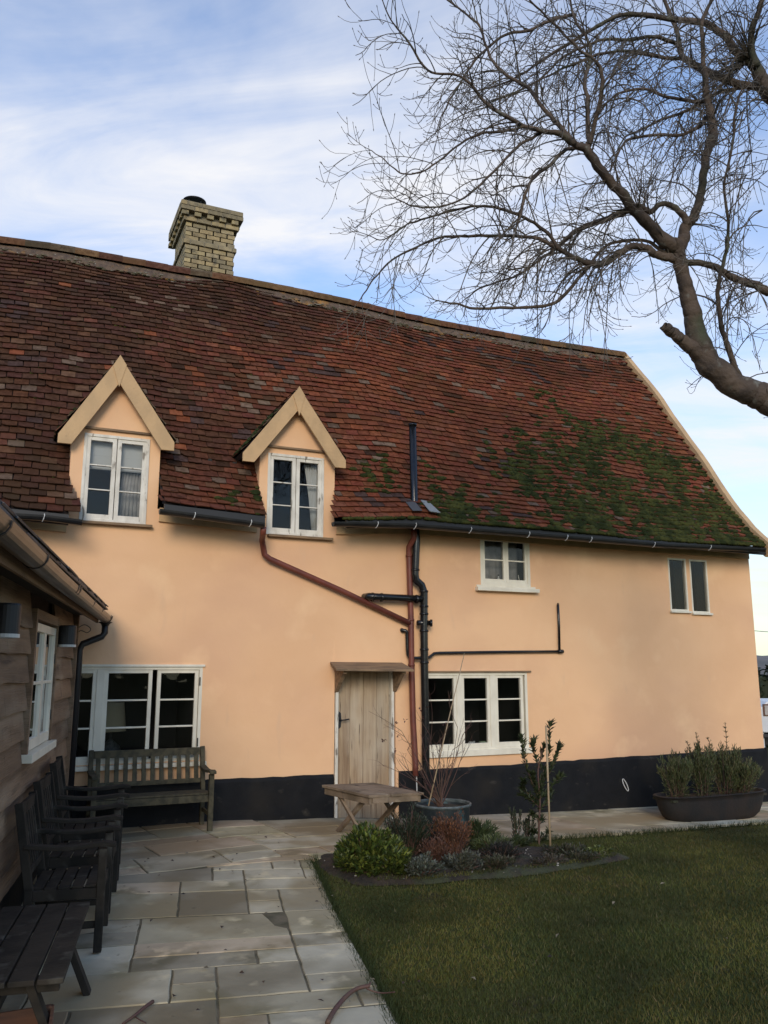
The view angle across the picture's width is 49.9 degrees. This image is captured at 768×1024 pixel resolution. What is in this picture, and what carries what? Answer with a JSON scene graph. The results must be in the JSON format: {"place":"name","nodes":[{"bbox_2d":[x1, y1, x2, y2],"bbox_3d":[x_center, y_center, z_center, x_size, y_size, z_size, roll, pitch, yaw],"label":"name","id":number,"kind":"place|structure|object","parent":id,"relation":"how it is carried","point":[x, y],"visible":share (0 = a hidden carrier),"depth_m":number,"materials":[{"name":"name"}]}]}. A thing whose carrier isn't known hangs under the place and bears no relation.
{"place":"outdoors","nodes":[
{"label":"outdoors","id":0,"kind":"place"},
{"bbox_2d":[88,702,125,750],"bbox_3d":[-3.057,2.494,9.098,0.400,0.768,0.400,5,-12,-24],"label":"table lamp","id":1,"kind":"object","parent":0,"point":[115,715],"visible":0.43,"depth_m":9.03,"materials":[{"name":"beige fabric"}]},
{"bbox_2d":[0,802,767,1023],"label":"patio","id":2,"kind":"structure","parent":0,"point":[164,947],"depth_m":5.56,"materials":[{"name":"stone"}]},
{"bbox_2d":[0,1004,53,1023],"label":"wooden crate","id":3,"kind":"object","parent":2,"relation":"on","point":[23,1016],"visible":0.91,"depth_m":3.64,"materials":[{"name":"brown wood"}]},
{"bbox_2d":[0,901,90,1023],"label":"slatted table","id":4,"kind":"object","parent":2,"relation":"on","point":[19,973],"visible":1,"depth_m":3.94,"materials":[{"name":"brown wood"}]},
{"bbox_2d":[0,499,112,910],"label":"timber outbuilding","id":5,"kind":"structure","parent":2,"relation":"on","point":[46,587],"depth_m":5.66,"materials":[{"name":"timber weatherboard"},{"name":"glass"},{"name":"white paint"}]},
{"bbox_2d":[0,603,21,637],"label":"wall lamp","id":6,"kind":"object","parent":5,"relation":"attached to","point":[10,617],"visible":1,"depth_m":4.32,"materials":[{"name":"black metal"}]},
{"bbox_2d":[20,608,59,763],"bbox_3d":[-2.630,1.307,6.302,0.266,1.055,1.263,4,-11,-19],"label":"window","id":7,"kind":"structure","parent":5,"relation":"in","point":[42,660],"depth_m":6.24,"materials":[{"name":"white paint"}]},
{"bbox_2d":[58,625,76,646],"bbox_3d":[-2.700,1.051,6.978,0.190,0.180,0.145,5,-12,-24],"label":"wall lamp","id":8,"kind":"object","parent":5,"relation":"attached to","point":[67,636],"visible":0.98,"depth_m":6.93,"materials":[{"name":"black metal"}]},
{"bbox_2d":[14,790,120,955],"bbox_3d":[-2.077,2.330,5.414,0.619,0.904,0.598,3,-11,-14],"label":"garden armchair","id":9,"kind":"object","parent":2,"relation":"on","point":[32,846],"visible":0.91,"depth_m":5.21,"materials":[{"name":"brown wood"}]},
{"bbox_2d":[33,771,127,913],"bbox_3d":[-2.232,2.402,6.059,0.619,0.904,0.598,2,-11,-13],"label":"garden armchair","id":10,"kind":"object","parent":2,"relation":"on","point":[44,787],"visible":0.7,"depth_m":5.89,"materials":[{"name":"brown wood"}]},
{"bbox_2d":[49,756,130,884],"bbox_3d":[-2.406,2.478,6.738,0.619,0.904,0.598,3,-11,-16],"label":"garden armchair","id":11,"kind":"object","parent":2,"relation":"on","point":[61,787],"visible":0.48,"depth_m":6.55,"materials":[{"name":"brown wood"}]},
{"bbox_2d":[122,1000,154,1023],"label":"fallen branch","id":12,"kind":"object","parent":2,"relation":"on","point":[145,1006],"visible":1,"depth_m":4.19,"materials":[{"name":"brown wood"}]},
{"bbox_2d":[86,746,216,840],"bbox_3d":[-2.377,2.835,8.396,1.208,0.794,0.589,5,-12,-24],"label":"garden bench","id":13,"kind":"object","parent":2,"relation":"on","point":[202,796],"visible":0.85,"depth_m":8.52,"materials":[{"name":"brown wood"}]},
{"bbox_2d":[322,783,423,837],"bbox_3d":[-0.131,3.115,8.474,0.561,0.527,1.046,7,-13,-34],"label":"table","id":14,"kind":"object","parent":2,"relation":"on","point":[362,794],"visible":0.85,"depth_m":8.39,"materials":[{"name":"brown wood"}]},
{"bbox_2d":[653,787,766,821],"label":"metal tub","id":15,"kind":"object","parent":2,"relation":"on","point":[714,806],"visible":0.93,"depth_m":10.25,"materials":[{"name":"metal"},{"name":"soil"}]},
{"bbox_2d":[656,748,695,796],"bbox_3d":[3.671,3.294,10.346,0.581,0.652,0.423,5,-12,-24],"label":"wallflower","id":16,"kind":"object","parent":15,"relation":"on","point":[677,774],"visible":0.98,"depth_m":10.30,"materials":[{"name":"green plant"}]},
{"bbox_2d":[685,732,717,795],"bbox_3d":[4.064,3.245,10.579,0.414,0.823,0.495,-3,-11,17],"label":"wallflower","id":17,"kind":"object","parent":15,"relation":"on","point":[703,769],"visible":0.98,"depth_m":10.48,"materials":[{"name":"green plant"}]},
{"bbox_2d":[702,723,742,793],"bbox_3d":[4.381,3.212,10.693,0.586,0.938,0.444,5,-12,-24],"label":"wallflower","id":18,"kind":"object","parent":15,"relation":"on","point":[723,765],"visible":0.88,"depth_m":10.65,"materials":[{"name":"green plant"}]},
{"bbox_2d":[724,756,764,792],"bbox_3d":[4.684,3.454,10.786,0.644,0.500,0.449,10,-15,-43],"label":"wallflower","id":19,"kind":"object","parent":15,"relation":"on","point":[745,771],"visible":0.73,"depth_m":10.71,"materials":[{"name":"green plant"}]},
{"bbox_2d":[0,0,767,655],"label":"sky","id":20,"kind":"structure","parent":0,"point":[114,113],"materials":[{"name":"blue"}]},
{"bbox_2d":[144,828,743,1023],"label":"fallen leaves","id":21,"kind":"object","parent":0,"point":[339,1003],"depth_m":4.43,"materials":[{"name":"brown plant"}]},
{"bbox_2d":[302,675,767,1023],"bbox_3d":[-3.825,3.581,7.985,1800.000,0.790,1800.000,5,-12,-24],"label":"lawn","id":22,"kind":"structure","parent":0,"point":[623,907],"depth_m":5.61,"materials":[{"name":"plant"}]},
{"bbox_2d":[0,196,767,828],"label":"cottage","id":23,"kind":"structure","parent":22,"relation":"on","point":[268,648],"depth_m":10.75,"materials":[{"name":"paint"}]},
{"bbox_2d":[79,433,151,527],"bbox_3d":[-2.961,-0.347,9.116,0.815,1.013,0.133,5,-12,-24],"label":"window","id":24,"kind":"structure","parent":23,"relation":"in","point":[95,519],"depth_m":9.11,"materials":[{"name":"white paint"}]},
{"bbox_2d":[89,440,142,473],"bbox_3d":[-3.012,-0.633,9.265,0.640,0.356,0.015,5,-12,-24],"label":"roman blind","id":25,"kind":"object","parent":23,"relation":"attached to","point":[101,454],"depth_m":9.26,"materials":[{"name":"grey fabric"}]},
{"bbox_2d":[118,473,140,516],"bbox_3d":[-2.863,-0.156,9.286,0.263,0.575,0.032,5,-12,-24],"label":"curtain","id":26,"kind":"object","parent":23,"relation":"hanging from","point":[128,504],"visible":0.63,"depth_m":9.29,"materials":[{"name":"fabric"}]},
{"bbox_2d":[75,664,206,771],"bbox_3d":[-3.025,2.141,8.624,2.354,1.078,0.143,5,-12,-24],"label":"window","id":27,"kind":"structure","parent":23,"relation":"in","point":[98,710],"depth_m":8.80,"materials":[{"name":"white paint"}]},
{"bbox_2d":[266,452,332,540],"bbox_3d":[-1.014,-0.180,9.975,0.824,1.023,0.133,5,-12,-24],"label":"window","id":28,"kind":"structure","parent":23,"relation":"in","point":[294,532],"depth_m":9.95,"materials":[{"name":"white paint"}]},
{"bbox_2d":[304,463,316,530],"bbox_3d":[-0.900,-0.159,10.150,0.194,0.921,0.032,5,-12,-24],"label":"curtain","id":29,"kind":"object","parent":23,"relation":"hanging from","point":[311,473],"visible":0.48,"depth_m":10.18,"materials":[{"name":"grey fabric"}]},
{"bbox_2d":[337,671,388,817],"bbox_3d":[-0.241,2.765,9.818,0.677,1.742,0.108,5,-12,-24],"label":"door","id":30,"kind":"structure","parent":23,"relation":"in","point":[361,748],"depth_m":9.86,"materials":[{"name":"brown wood"}]},
{"bbox_2d":[428,671,532,757],"bbox_3d":[1.187,2.551,10.492,1.607,1.046,0.108,5,-12,-24],"label":"window","id":31,"kind":"structure","parent":23,"relation":"in","point":[492,746],"depth_m":10.51,"materials":[{"name":"white paint"}]},
{"bbox_2d":[484,541,517,579],"bbox_3d":[1.534,0.691,11.226,0.678,0.614,0.032,5,-12,-24],"label":"curtain","id":32,"kind":"object","parent":23,"relation":"hanging from","point":[493,569],"visible":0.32,"depth_m":11.24,"materials":[{"name":"fabric"}]},
{"bbox_2d":[475,540,539,592],"bbox_3d":[1.626,0.692,11.018,0.956,0.754,0.153,5,-12,-24],"label":"window","id":33,"kind":"structure","parent":23,"relation":"in","point":[504,584],"depth_m":11.01,"materials":[{"name":"white paint"}]},
{"bbox_2d":[667,558,691,612],"bbox_3d":[4.345,1.087,12.194,0.387,0.807,0.095,5,-12,-24],"label":"window","id":34,"kind":"structure","parent":23,"relation":"in","point":[686,610],"depth_m":12.22,"materials":[{"name":"white paint"}]},
{"bbox_2d":[689,559,712,614],"bbox_3d":[4.724,1.128,12.360,0.387,0.825,0.095,5,-12,-24],"label":"window","id":35,"kind":"structure","parent":23,"relation":"in","point":[707,612],"depth_m":12.39,"materials":[{"name":"white paint"}]},
{"bbox_2d":[315,845,628,885],"bbox_3d":[0.840,3.215,7.707,3.032,0.155,1.333,5,-12,-24],"label":"flower bed","id":36,"kind":"object","parent":22,"relation":"on","point":[366,880],"visible":0.34,"depth_m":7.14,"materials":[{"name":"soil"}]},
{"bbox_2d":[333,820,413,876],"bbox_3d":[-0.081,2.893,7.095,0.711,0.433,0.731,5,-12,-24],"label":"green shrub","id":37,"kind":"object","parent":36,"relation":"on","point":[358,848],"visible":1,"depth_m":7.02,"materials":[{"name":"green plant"}]},
{"bbox_2d":[383,801,438,855],"bbox_3d":[0.247,2.925,7.598,0.526,0.509,0.463,0,-11,1],"label":"dark green bush","id":38,"kind":"object","parent":36,"relation":"on","point":[413,828],"visible":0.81,"depth_m":7.53,"materials":[{"name":"green plant"}]},
{"bbox_2d":[404,850,446,879],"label":"sage plant","id":39,"kind":"object","parent":36,"relation":"on","point":[418,865],"visible":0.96,"depth_m":6.92,"materials":[{"name":"green plant"}]},
{"bbox_2d":[417,832,452,862],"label":"dry plant","id":40,"kind":"object","parent":36,"relation":"on","point":[441,847],"visible":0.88,"depth_m":7.36,"materials":[{"name":"brown plant"}]},
{"bbox_2d":[414,798,470,848],"bbox_3d":[0.584,3.097,8.173,0.572,0.418,0.573,5,-12,-24],"label":"round pot","id":41,"kind":"object","parent":36,"relation":"on","point":[450,806],"visible":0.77,"depth_m":8.00,"materials":[{"name":"metal"}]},
{"bbox_2d":[369,687,476,806],"bbox_3d":[0.432,2.327,8.131,1.325,1.256,0.652,5,-12,-24],"label":"bare shrub","id":42,"kind":"object","parent":41,"relation":"on","point":[438,800],"visible":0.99,"depth_m":8.20,"materials":[{"name":"brown plant"}]},
{"bbox_2d":[428,653,464,805],"bbox_3d":[0.655,2.205,8.524,0.014,1.490,0.813,-7,-13,33],"label":"cane","id":43,"kind":"object","parent":41,"relation":"in","point":[444,736],"visible":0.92,"depth_m":8.44,"materials":[{"name":"brown wood"}]},
{"bbox_2d":[427,807,474,855],"bbox_3d":[0.612,2.972,7.615,0.494,0.466,0.425,5,-12,-24],"label":"dry plant","id":44,"kind":"object","parent":36,"relation":"on","point":[448,830],"visible":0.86,"depth_m":7.54,"materials":[{"name":"red plant"}]},
{"bbox_2d":[439,834,470,848],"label":"groundcover plant","id":45,"kind":"object","parent":36,"relation":"on","point":[465,845],"visible":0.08,"depth_m":8.00,"materials":[{"name":"green plant"}]},
{"bbox_2d":[441,846,487,871],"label":"sage plant","id":46,"kind":"object","parent":36,"relation":"on","point":[466,860],"visible":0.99,"depth_m":7.12,"materials":[{"name":"green plant"}]},
{"bbox_2d":[324,848,604,878],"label":"pebbles","id":47,"kind":"object","parent":36,"relation":"on","point":[478,864],"visible":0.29,"depth_m":7.24,"materials":[{"name":"grey stone"}]},
{"bbox_2d":[467,817,498,845],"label":"leafy perennial","id":48,"kind":"object","parent":36,"relation":"on","point":[484,828],"visible":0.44,"depth_m":8.22,"materials":[{"name":"green plant"}]},
{"bbox_2d":[467,831,520,851],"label":"leafy perennial","id":49,"kind":"object","parent":36,"relation":"on","point":[476,843],"visible":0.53,"depth_m":7.95,"materials":[{"name":"green plant"}]},
{"bbox_2d":[480,852,515,869],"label":"groundcover plant","id":50,"kind":"object","parent":36,"relation":"on","point":[495,860],"visible":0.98,"depth_m":7.23,"materials":[{"name":"green plant"}]},
{"bbox_2d":[479,838,524,860],"bbox_3d":[1.048,3.100,7.535,0.514,0.230,0.378,5,-12,-24],"label":"heather mound","id":51,"kind":"object","parent":36,"relation":"on","point":[498,847],"visible":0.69,"depth_m":7.53,"materials":[{"name":"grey plant"}]},
{"bbox_2d":[508,806,521,836],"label":"upright sprig","id":52,"kind":"object","parent":36,"relation":"on","point":[514,824],"visible":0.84,"depth_m":8.41,"materials":[{"name":"green plant"}]},
{"bbox_2d":[506,832,533,846],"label":"groundcover plant","id":53,"kind":"object","parent":36,"relation":"on","point":[522,840],"visible":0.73,"depth_m":8.21,"materials":[{"name":"green plant"}]},
{"bbox_2d":[521,816,535,843],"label":"upright sprig","id":54,"kind":"object","parent":36,"relation":"on","point":[526,826],"visible":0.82,"depth_m":8.55,"materials":[{"name":"green plant"}]},
{"bbox_2d":[515,719,566,844],"bbox_3d":[1.647,2.804,8.553,0.662,1.296,0.245,5,-12,-24],"label":"bay tree","id":55,"kind":"object","parent":36,"relation":"on","point":[540,795],"visible":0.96,"depth_m":8.54,"materials":[{"name":"green plant"}]},
{"bbox_2d":[545,726,550,845],"bbox_3d":[1.653,2.808,8.328,0.038,1.256,0.051,-10,-15,42],"label":"bamboo stake","id":56,"kind":"object","parent":36,"relation":"on","point":[548,795],"visible":0.94,"depth_m":8.33,"materials":[{"name":"beige wood"}]},
{"bbox_2d":[529,851,568,866],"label":"groundcover plant","id":57,"kind":"object","parent":36,"relation":"on","point":[552,857],"visible":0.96,"depth_m":7.46,"materials":[{"name":"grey plant"}]},
{"bbox_2d":[540,842,588,856],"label":"groundcover plant","id":58,"kind":"object","parent":36,"relation":"on","point":[567,846],"visible":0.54,"depth_m":7.88,"materials":[{"name":"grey plant"}]},
{"bbox_2d":[556,847,600,861],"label":"groundcover plant","id":59,"kind":"object","parent":36,"relation":"on","point":[578,854],"visible":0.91,"depth_m":7.65,"materials":[{"name":"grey plant"}]},
{"bbox_2d":[583,844,613,856],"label":"groundcover plant","id":60,"kind":"object","parent":36,"relation":"on","point":[599,849],"visible":0.56,"depth_m":7.88,"materials":[{"name":"green plant"}]},
{"bbox_2d":[316,0,767,417],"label":"weeping ash","id":61,"kind":"object","parent":22,"relation":"on","point":[720,374],"visible":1,"depth_m":7.27,"materials":[{"name":"brown plant"}]},
{"bbox_2d":[758,664,767,697],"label":"field hedge","id":62,"kind":"object","parent":22,"relation":"on","point":[763,684],"visible":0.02,"depth_m":29.86,"materials":[{"name":"green plant"}]},
{"bbox_2d":[760,698,767,747],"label":"caravan","id":63,"kind":"object","parent":22,"relation":"on","point":[764,707],"visible":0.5,"depth_m":20.92,"materials":[{"name":"white metal"}]},
{"bbox_2d":[762,704,767,715],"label":"window frame","id":64,"kind":"structure","parent":63,"relation":"in","point":[763,705],"depth_m":20.94,"materials":[{"name":"white wood"}]},
{"bbox_2d":[757,655,767,674],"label":"hill","id":65,"kind":"structure","parent":0,"point":[762,661],"depth_m":345.27,"materials":[{"name":"grey"}]}
]}

